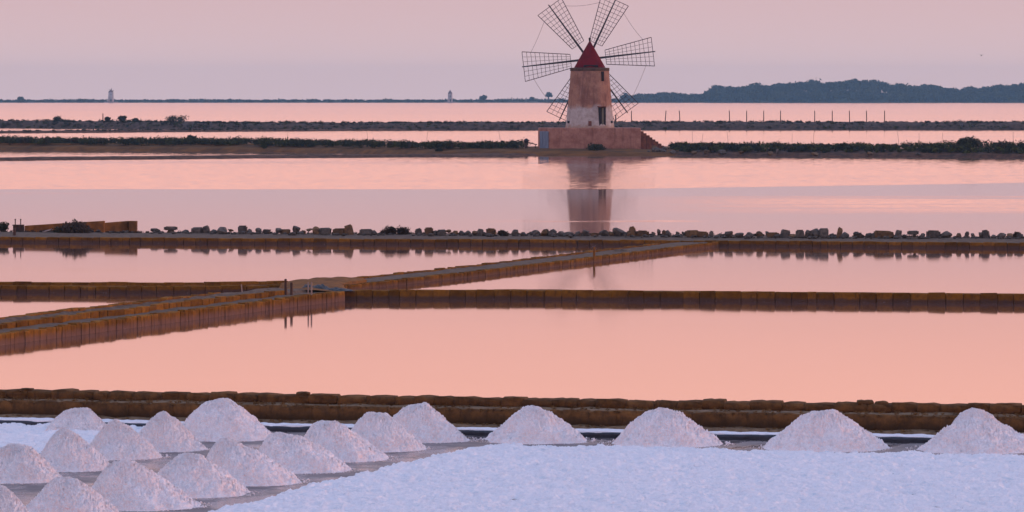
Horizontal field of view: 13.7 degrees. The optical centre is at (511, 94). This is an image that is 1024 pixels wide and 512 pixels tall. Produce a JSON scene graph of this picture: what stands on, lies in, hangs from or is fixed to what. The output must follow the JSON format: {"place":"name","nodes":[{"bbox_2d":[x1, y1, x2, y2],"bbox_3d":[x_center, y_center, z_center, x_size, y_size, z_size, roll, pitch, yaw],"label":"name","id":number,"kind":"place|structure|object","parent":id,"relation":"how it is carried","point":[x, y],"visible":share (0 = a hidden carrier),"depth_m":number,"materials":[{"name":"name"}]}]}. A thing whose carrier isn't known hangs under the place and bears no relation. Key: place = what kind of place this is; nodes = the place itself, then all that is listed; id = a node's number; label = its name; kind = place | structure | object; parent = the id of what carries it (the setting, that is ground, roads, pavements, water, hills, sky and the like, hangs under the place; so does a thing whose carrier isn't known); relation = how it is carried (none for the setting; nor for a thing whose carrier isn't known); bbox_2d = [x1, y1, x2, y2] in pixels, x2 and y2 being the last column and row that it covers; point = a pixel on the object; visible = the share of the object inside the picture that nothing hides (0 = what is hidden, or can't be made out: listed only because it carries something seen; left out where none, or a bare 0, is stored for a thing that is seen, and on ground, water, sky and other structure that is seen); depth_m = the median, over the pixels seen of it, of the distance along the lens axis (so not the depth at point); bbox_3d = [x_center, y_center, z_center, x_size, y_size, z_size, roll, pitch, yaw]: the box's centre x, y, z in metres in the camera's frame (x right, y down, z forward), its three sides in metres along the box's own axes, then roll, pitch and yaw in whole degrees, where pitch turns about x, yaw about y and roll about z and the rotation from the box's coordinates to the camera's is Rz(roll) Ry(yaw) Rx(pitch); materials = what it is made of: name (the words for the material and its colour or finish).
{"place":"outdoors","nodes":[
{"label":"outdoors","id":0,"kind":"place"},
{"bbox_2d":[279,277,366,290],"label":"junction ground","id":1,"kind":"structure","parent":0,"point":[338,282],"depth_m":137.33,"materials":[{"name":"soil"}]},
{"bbox_2d":[302,284,328,288],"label":"tarp","id":2,"kind":"object","parent":1,"relation":"on","point":[321,286],"visible":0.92,"depth_m":132.51,"materials":[{"name":"plastic"}]},
{"bbox_2d":[325,287,352,290],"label":"tarp","id":3,"kind":"object","parent":1,"relation":"on","point":[337,289],"visible":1,"depth_m":131.80,"materials":[{"name":"plastic"}]},
{"bbox_2d":[0,142,678,155],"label":"mill bank","id":4,"kind":"structure","parent":0,"point":[399,150],"depth_m":463.66,"materials":[{"name":"soil"}]},
{"bbox_2d":[0,143,388,145],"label":"revetment wall","id":5,"kind":"structure","parent":4,"relation":"on","point":[113,144],"depth_m":484.83,"materials":[{"name":"stone"}]},
{"bbox_2d":[0,134,532,148],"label":"scrub","id":6,"kind":"object","parent":4,"relation":"on","point":[349,143],"visible":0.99,"depth_m":474.19,"materials":[{"name":"green plant"}]},
{"bbox_2d":[524,139,536,147],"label":"pump gear","id":7,"kind":"object","parent":4,"relation":"on","point":[526,142],"visible":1,"depth_m":446.90,"materials":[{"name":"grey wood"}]},
{"bbox_2d":[522,0,663,148],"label":"windmill","id":8,"kind":"object","parent":4,"relation":"on","point":[590,118],"visible":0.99,"depth_m":448.00,"materials":[{"name":"stone"}]},
{"bbox_2d":[598,107,605,125],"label":"doorway","id":9,"kind":"structure","parent":8,"relation":"in","point":[599,108],"depth_m":447.74,"materials":[{"name":"wood"}]},
{"bbox_2d":[586,143,606,150],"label":"shrub","id":10,"kind":"object","parent":4,"relation":"on","point":[595,147],"visible":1,"depth_m":443.88,"materials":[{"name":"green plant"}]},
{"bbox_2d":[0,243,1023,404],"bbox_3d":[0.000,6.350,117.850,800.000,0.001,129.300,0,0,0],"label":"pond water","id":11,"kind":"structure","parent":0,"point":[835,352],"depth_m":114.27,"materials":[{"name":"liquid"}]},
{"bbox_2d":[0,281,287,292],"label":"pond wall","id":12,"kind":"structure","parent":11,"relation":"in","point":[108,287],"depth_m":136.60,"materials":[{"name":"stone"}]},
{"bbox_2d":[0,288,344,345],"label":"canal dyke","id":13,"kind":"structure","parent":11,"relation":"in","point":[36,326],"depth_m":118.97,"materials":[{"name":"stone"}]},
{"bbox_2d":[284,279,286,294],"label":"timber post","id":14,"kind":"object","parent":13,"relation":"on","point":[285,285],"visible":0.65,"depth_m":129.41,"materials":[{"name":"brown wood"}]},
{"bbox_2d":[0,232,1023,248],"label":"rock dyke","id":15,"kind":"structure","parent":11,"relation":"in","point":[246,238],"depth_m":180.49,"materials":[{"name":"stone"}]},
{"bbox_2d":[0,221,8,231],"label":"shrub","id":16,"kind":"object","parent":15,"relation":"on","point":[4,226],"visible":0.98,"depth_m":188.26,"materials":[{"name":"green plant"}]},
{"bbox_2d":[13,219,23,231],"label":"sluice box","id":17,"kind":"object","parent":15,"relation":"on","point":[19,227],"visible":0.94,"depth_m":188.13,"materials":[{"name":"brown wood"}]},
{"bbox_2d":[51,226,62,232],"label":"shrub","id":18,"kind":"object","parent":15,"relation":"on","point":[56,230],"visible":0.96,"depth_m":186.69,"materials":[{"name":"green plant"}]},
{"bbox_2d":[57,218,94,232],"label":"shrub","id":19,"kind":"object","parent":15,"relation":"on","point":[74,226],"visible":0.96,"depth_m":186.52,"materials":[{"name":"green plant"}]},
{"bbox_2d":[25,221,137,231],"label":"tan dyke wall","id":20,"kind":"structure","parent":15,"relation":"on","point":[103,226],"depth_m":188.30,"materials":[{"name":"stone"}]},
{"bbox_2d":[191,227,202,232],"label":"rock","id":21,"kind":"object","parent":15,"relation":"on","point":[196,229],"visible":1,"depth_m":185.80,"materials":[{"name":"stone"}]},
{"bbox_2d":[202,225,210,232],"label":"rock","id":22,"kind":"object","parent":15,"relation":"on","point":[206,229],"visible":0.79,"depth_m":185.72,"materials":[{"name":"stone"}]},
{"bbox_2d":[216,227,226,233],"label":"rock","id":23,"kind":"object","parent":15,"relation":"on","point":[222,229],"visible":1,"depth_m":185.42,"materials":[{"name":"stone"}]},
{"bbox_2d":[238,225,247,233],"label":"rock","id":24,"kind":"object","parent":15,"relation":"on","point":[242,228],"visible":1,"depth_m":185.17,"materials":[{"name":"stone"}]},
{"bbox_2d":[292,226,300,233],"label":"rock","id":25,"kind":"object","parent":15,"relation":"on","point":[295,229],"visible":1,"depth_m":184.69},
{"bbox_2d":[312,226,319,233],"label":"rock","id":26,"kind":"object","parent":15,"relation":"on","point":[315,229],"visible":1,"depth_m":184.48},
{"bbox_2d":[319,228,331,234],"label":"rock","id":27,"kind":"object","parent":15,"relation":"on","point":[322,231],"visible":1,"depth_m":184.34,"materials":[{"name":"stone"}]},
{"bbox_2d":[333,228,344,234],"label":"rock","id":28,"kind":"object","parent":15,"relation":"on","point":[339,231],"visible":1,"depth_m":184.20,"materials":[{"name":"stone"}]},
{"bbox_2d":[344,224,353,234],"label":"rock","id":29,"kind":"object","parent":15,"relation":"on","point":[348,229],"visible":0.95,"depth_m":184.16,"materials":[{"name":"stone"}]},
{"bbox_2d":[359,229,372,234],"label":"rock","id":30,"kind":"object","parent":15,"relation":"on","point":[365,231],"visible":1,"depth_m":183.98,"materials":[{"name":"stone"}]},
{"bbox_2d":[380,225,396,234],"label":"shrub","id":31,"kind":"object","parent":15,"relation":"on","point":[391,229],"visible":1,"depth_m":183.91,"materials":[{"name":"green plant"}]},
{"bbox_2d":[395,225,410,234],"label":"shrub","id":32,"kind":"object","parent":15,"relation":"on","point":[402,231],"visible":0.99,"depth_m":183.90,"materials":[{"name":"green plant"}]},
{"bbox_2d":[424,227,432,234],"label":"rock","id":33,"kind":"object","parent":15,"relation":"on","point":[427,230],"visible":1,"depth_m":183.53,"materials":[{"name":"stone"}]},
{"bbox_2d":[437,229,445,235],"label":"rock","id":34,"kind":"object","parent":15,"relation":"on","point":[441,232],"visible":1,"depth_m":183.43,"materials":[{"name":"stone"}]},
{"bbox_2d":[476,228,483,235],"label":"rock","id":35,"kind":"object","parent":15,"relation":"on","point":[480,232],"visible":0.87,"depth_m":183.19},
{"bbox_2d":[486,228,495,234],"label":"rock","id":36,"kind":"object","parent":15,"relation":"on","point":[491,230],"visible":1,"depth_m":183.02,"materials":[{"name":"stone"}]},
{"bbox_2d":[497,230,509,235],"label":"shrub","id":37,"kind":"object","parent":15,"relation":"on","point":[502,233],"visible":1,"depth_m":182.58,"materials":[{"name":"green plant"}]},
{"bbox_2d":[1,229,1015,236],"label":"dry weeds","id":38,"kind":"object","parent":15,"relation":"on","point":[138,231],"visible":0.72,"depth_m":186.39,"materials":[{"name":"brown plant"}]},
{"bbox_2d":[50,230,1023,238],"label":"rubble","id":39,"kind":"object","parent":15,"relation":"on","point":[552,234],"visible":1,"depth_m":181.33,"materials":[{"name":"stone"}]},
{"bbox_2d":[540,229,548,235],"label":"rock","id":40,"kind":"object","parent":15,"relation":"on","point":[544,232],"visible":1,"depth_m":182.53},
{"bbox_2d":[599,230,608,235],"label":"rock","id":41,"kind":"object","parent":15,"relation":"on","point":[604,233],"visible":1,"depth_m":181.97,"materials":[{"name":"stone"}]},
{"bbox_2d":[612,228,624,235],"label":"rock","id":42,"kind":"object","parent":15,"relation":"on","point":[618,232],"visible":1,"depth_m":181.86,"materials":[{"name":"stone"}]},
{"bbox_2d":[629,226,636,235],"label":"rock","id":43,"kind":"object","parent":15,"relation":"on","point":[632,229],"visible":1,"depth_m":181.76,"materials":[{"name":"stone"}]},
{"bbox_2d":[636,230,648,235],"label":"rock","id":44,"kind":"object","parent":15,"relation":"on","point":[640,232],"visible":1,"depth_m":181.59,"materials":[{"name":"stone"}]},
{"bbox_2d":[685,230,698,236],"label":"rock","id":45,"kind":"object","parent":15,"relation":"on","point":[689,233],"visible":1,"depth_m":181.11,"materials":[{"name":"stone"}]},
{"bbox_2d":[698,231,707,236],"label":"rock","id":46,"kind":"object","parent":15,"relation":"on","point":[701,233],"visible":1,"depth_m":181.04,"materials":[{"name":"stone"}]},
{"bbox_2d":[724,231,732,237],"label":"rock","id":47,"kind":"object","parent":15,"relation":"on","point":[728,234],"visible":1,"depth_m":180.77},
{"bbox_2d":[767,232,778,237],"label":"rock","id":48,"kind":"object","parent":15,"relation":"on","point":[771,234],"visible":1,"depth_m":180.41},
{"bbox_2d":[780,229,789,237],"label":"rock","id":49,"kind":"object","parent":15,"relation":"on","point":[784,233],"visible":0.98,"depth_m":180.41,"materials":[{"name":"stone"}]},
{"bbox_2d":[795,230,804,237],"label":"rock","id":50,"kind":"object","parent":15,"relation":"on","point":[799,233],"visible":1,"depth_m":180.33,"materials":[{"name":"stone"}]},
{"bbox_2d":[810,228,819,237],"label":"rock","id":51,"kind":"object","parent":15,"relation":"on","point":[814,232],"visible":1,"depth_m":180.30,"materials":[{"name":"stone"}]},
{"bbox_2d":[819,228,828,237],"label":"rock","id":52,"kind":"object","parent":15,"relation":"on","point":[824,232],"visible":1,"depth_m":180.24,"materials":[{"name":"stone"}]},
{"bbox_2d":[836,227,842,237],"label":"rock","id":53,"kind":"object","parent":15,"relation":"on","point":[839,232],"visible":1,"depth_m":180.25,"materials":[{"name":"stone"}]},
{"bbox_2d":[853,231,864,237],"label":"rock","id":54,"kind":"object","parent":15,"relation":"on","point":[858,234],"visible":1,"depth_m":180.13,"materials":[{"name":"stone"}]},
{"bbox_2d":[874,230,893,237],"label":"rock","id":55,"kind":"object","parent":15,"relation":"on","point":[881,234],"visible":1,"depth_m":179.85,"materials":[{"name":"stone"}]},
{"bbox_2d":[895,230,901,237],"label":"rock","id":56,"kind":"object","parent":15,"relation":"on","point":[898,233],"visible":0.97,"depth_m":180.03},
{"bbox_2d":[926,230,940,237],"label":"rock","id":57,"kind":"object","parent":15,"relation":"on","point":[933,233],"visible":1,"depth_m":179.74,"materials":[{"name":"stone"}]},
{"bbox_2d":[941,231,951,237],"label":"rock","id":58,"kind":"object","parent":15,"relation":"on","point":[946,234],"visible":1,"depth_m":179.76,"materials":[{"name":"stone"}]},
{"bbox_2d":[982,230,989,237],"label":"rock","id":59,"kind":"object","parent":15,"relation":"on","point":[985,233],"visible":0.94,"depth_m":179.66,"materials":[{"name":"stone"}]},
{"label":"rock","id":60,"kind":"object","parent":15,"relation":"on","visible":0},
{"bbox_2d":[907,230,918,234],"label":"rock","id":61,"kind":"object","parent":60,"relation":"on","point":[916,232],"visible":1,"depth_m":179.88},
{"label":"rock","id":62,"kind":"object","parent":15,"relation":"on","visible":0},
{"bbox_2d":[164,226,177,229],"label":"rock","id":63,"kind":"object","parent":62,"relation":"on","point":[170,228],"visible":1,"depth_m":186.21,"materials":[{"name":"stone"}]},
{"bbox_2d":[344,241,718,289],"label":"slanting dyke","id":64,"kind":"structure","parent":11,"relation":"in","point":[451,273],"depth_m":154.88,"materials":[{"name":"stone"}]},
{"bbox_2d":[345,289,1023,303],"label":"pond wall","id":65,"kind":"structure","parent":11,"relation":"in","point":[730,296],"depth_m":131.09,"materials":[{"name":"stone"}]},
{"bbox_2d":[0,103,1023,242],"bbox_3d":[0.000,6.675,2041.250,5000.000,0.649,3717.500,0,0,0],"label":"lagoon water","id":66,"kind":"structure","parent":0,"point":[850,196],"depth_m":314.68,"materials":[{"name":"pink liquid"}]},
{"bbox_2d":[0,128,403,132],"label":"thin mud dyke","id":67,"kind":"structure","parent":66,"relation":"in","point":[210,130],"depth_m":725.06,"materials":[{"name":"soil"}]},
{"bbox_2d":[1,127,367,131],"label":"scrub","id":68,"kind":"object","parent":67,"relation":"on","point":[187,129],"visible":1,"depth_m":723.53,"materials":[{"name":"green plant"}]},
{"bbox_2d":[0,153,537,160],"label":"mud dyke","id":69,"kind":"structure","parent":66,"relation":"in","point":[260,156],"depth_m":426.35,"materials":[{"name":"soil"}]},
{"bbox_2d":[0,120,1023,129],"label":"rubble dyke","id":70,"kind":"structure","parent":66,"relation":"in","point":[710,125],"depth_m":768.00,"materials":[{"name":"stone"}]},
{"bbox_2d":[117,115,126,121],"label":"shrub","id":71,"kind":"object","parent":70,"relation":"on","point":[121,118],"visible":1,"depth_m":790.73,"materials":[{"name":"green plant"}]},
{"bbox_2d":[165,115,188,123],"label":"shrub","id":72,"kind":"object","parent":70,"relation":"on","point":[172,119],"visible":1,"depth_m":779.46,"materials":[{"name":"green plant"}]},
{"bbox_2d":[0,121,1023,129],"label":"scrub","id":73,"kind":"object","parent":70,"relation":"on","point":[175,123],"visible":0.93,"depth_m":767.78,"materials":[{"name":"green plant"}]},
{"bbox_2d":[0,119,1023,123],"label":"scrub","id":74,"kind":"object","parent":70,"relation":"on","point":[446,121],"visible":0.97,"depth_m":769.92,"materials":[{"name":"green plant"}]},
{"bbox_2d":[0,431,1023,511],"bbox_3d":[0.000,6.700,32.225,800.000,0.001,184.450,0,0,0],"label":"ground","id":75,"kind":"structure","parent":0,"point":[25,494],"depth_m":77.45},
{"bbox_2d":[0,485,28,511],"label":"salt heap","id":76,"kind":"object","parent":75,"relation":"on","point":[10,501],"visible":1,"depth_m":64.85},
{"bbox_2d":[0,443,61,483],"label":"salt heap","id":77,"kind":"object","parent":75,"relation":"on","point":[22,464],"visible":0.99,"depth_m":73.76,"materials":[{"name":"food"}]},
{"bbox_2d":[0,422,143,452],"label":"salt crust","id":78,"kind":"object","parent":75,"relation":"on","point":[37,437],"visible":0.35,"depth_m":83.37},
{"bbox_2d":[26,476,118,511],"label":"salt heap","id":79,"kind":"object","parent":75,"relation":"on","point":[64,494],"visible":0.99,"depth_m":66.39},
{"bbox_2d":[40,428,110,471],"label":"salt heap","id":80,"kind":"object","parent":75,"relation":"on","point":[65,450],"visible":0.87,"depth_m":76.03,"materials":[{"name":"food"}]},
{"bbox_2d":[45,407,105,430],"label":"salt heap","id":81,"kind":"object","parent":75,"relation":"on","point":[84,418],"visible":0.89,"depth_m":84.46,"materials":[{"name":"food"}]},
{"bbox_2d":[90,419,162,459],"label":"salt heap","id":82,"kind":"object","parent":75,"relation":"on","point":[115,439],"visible":0.89,"depth_m":78.50,"materials":[{"name":"food"}]},
{"bbox_2d":[91,459,200,510],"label":"salt heap","id":83,"kind":"object","parent":75,"relation":"on","point":[125,485],"visible":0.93,"depth_m":69.06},
{"bbox_2d":[138,411,206,452],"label":"salt heap","id":84,"kind":"object","parent":75,"relation":"on","point":[163,431],"visible":0.88,"depth_m":80.22,"materials":[{"name":"food"}]},
{"bbox_2d":[157,452,249,497],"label":"salt heap","id":85,"kind":"object","parent":75,"relation":"on","point":[194,475],"visible":0.88,"depth_m":71.23,"materials":[{"name":"food"}]},
{"bbox_2d":[182,398,272,441],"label":"salt heap","id":86,"kind":"object","parent":75,"relation":"on","point":[214,420],"visible":0.89,"depth_m":82.68,"materials":[{"name":"food"}]},
{"bbox_2d":[206,438,300,485],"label":"salt heap","id":87,"kind":"object","parent":75,"relation":"on","point":[244,465],"visible":0.88,"depth_m":73.33,"materials":[{"name":"food"}]},
{"bbox_2d":[258,431,351,473],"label":"salt heap","id":88,"kind":"object","parent":75,"relation":"on","point":[297,454],"visible":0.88,"depth_m":75.72,"materials":[{"name":"food"}]},
{"bbox_2d":[304,420,388,461],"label":"salt heap","id":89,"kind":"object","parent":75,"relation":"on","point":[340,441],"visible":0.75,"depth_m":78.15,"materials":[{"name":"food"}]},
{"bbox_2d":[351,412,425,452],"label":"salt heap","id":90,"kind":"object","parent":75,"relation":"on","point":[385,432],"visible":0.88,"depth_m":80.24,"materials":[{"name":"food"}]},
{"bbox_2d":[392,402,469,442],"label":"salt heap","id":91,"kind":"object","parent":75,"relation":"on","point":[424,422],"visible":0.83,"depth_m":82.39,"materials":[{"name":"food"}]},
{"bbox_2d":[0,417,934,442],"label":"pan border","id":92,"kind":"object","parent":75,"relation":"on","point":[615,433],"visible":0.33,"depth_m":83.39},
{"bbox_2d":[0,437,1022,511],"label":"salt crumbs","id":93,"kind":"object","parent":75,"relation":"on","point":[306,481],"visible":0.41,"depth_m":78.84,"materials":[{"name":"food"}]},
{"bbox_2d":[0,388,1023,434],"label":"retaining wall","id":94,"kind":"structure","parent":75,"relation":"on","point":[748,420],"depth_m":85.12,"materials":[{"name":"stone"}]},
{"bbox_2d":[1,396,1022,432],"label":"dry weeds","id":95,"kind":"object","parent":94,"relation":"on","point":[459,409],"visible":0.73,"depth_m":84.94,"materials":[{"name":"plant"}]},
{"bbox_2d":[485,405,586,443],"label":"salt heap","id":96,"kind":"object","parent":75,"relation":"on","point":[531,424],"visible":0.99,"depth_m":82.12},
{"bbox_2d":[208,442,1023,511],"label":"salt crust","id":97,"kind":"object","parent":75,"relation":"on","point":[601,477],"visible":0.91,"depth_m":72.84},
{"bbox_2d":[612,407,722,447],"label":"salt heap","id":98,"kind":"object","parent":75,"relation":"on","point":[661,426],"visible":0.99,"depth_m":81.33,"materials":[{"name":"food"}]},
{"bbox_2d":[763,409,888,451],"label":"salt heap","id":99,"kind":"object","parent":75,"relation":"on","point":[831,430],"visible":0.99,"depth_m":80.38,"materials":[{"name":"food"}]},
{"bbox_2d":[916,416,1023,453],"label":"salt heap","id":100,"kind":"object","parent":75,"relation":"on","point":[972,435],"visible":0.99,"depth_m":79.92,"materials":[{"name":"food"}]},
{"bbox_2d":[951,408,1023,442],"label":"salt heap","id":101,"kind":"object","parent":75,"relation":"on","point":[990,417],"visible":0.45,"depth_m":81.48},
{"bbox_2d":[0,91,1023,102],"bbox_3d":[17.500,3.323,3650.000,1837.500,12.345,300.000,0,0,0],"label":"shore","id":102,"kind":"structure","parent":0,"point":[844,100],"depth_m":3503.96,"materials":[{"name":"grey plant"}]},
{"bbox_2d":[104,88,117,102],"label":"windmill","id":103,"kind":"object","parent":102,"relation":"on","point":[110,97],"visible":0.93,"depth_m":3501.10,"materials":[{"name":"paint"}]},
{"bbox_2d":[0,97,637,102],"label":"shore scrub","id":104,"kind":"object","parent":102,"relation":"on","point":[279,100],"visible":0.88,"depth_m":3512.79,"materials":[{"name":"plant"}]},
{"bbox_2d":[445,90,455,102],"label":"windmill","id":105,"kind":"object","parent":102,"relation":"on","point":[450,98],"visible":0.94,"depth_m":3501.32,"materials":[{"name":"paint"}]},
{"bbox_2d":[620,78,1023,102],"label":"wood","id":106,"kind":"object","parent":102,"relation":"on","point":[863,89],"visible":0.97,"depth_m":3532.88,"materials":[{"name":"plant"}]},
{"bbox_2d":[0,0,1023,100],"label":"sky","id":107,"kind":"structure","parent":0,"point":[55,49],"materials":[{"name":"pink"}]},
{"bbox_2d":[675,149,1023,157],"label":"mill bank","id":108,"kind":"structure","parent":0,"point":[858,153],"depth_m":435.36,"materials":[{"name":"soil"}]},
{"bbox_2d":[668,139,1023,153],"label":"scrub","id":109,"kind":"object","parent":108,"relation":"on","point":[757,148],"visible":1,"depth_m":437.73,"materials":[{"name":"green plant"}]},
{"bbox_2d":[956,136,981,149],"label":"shrub","id":110,"kind":"object","parent":108,"relation":"on","point":[973,140],"visible":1,"depth_m":434.00,"materials":[{"name":"green plant"}]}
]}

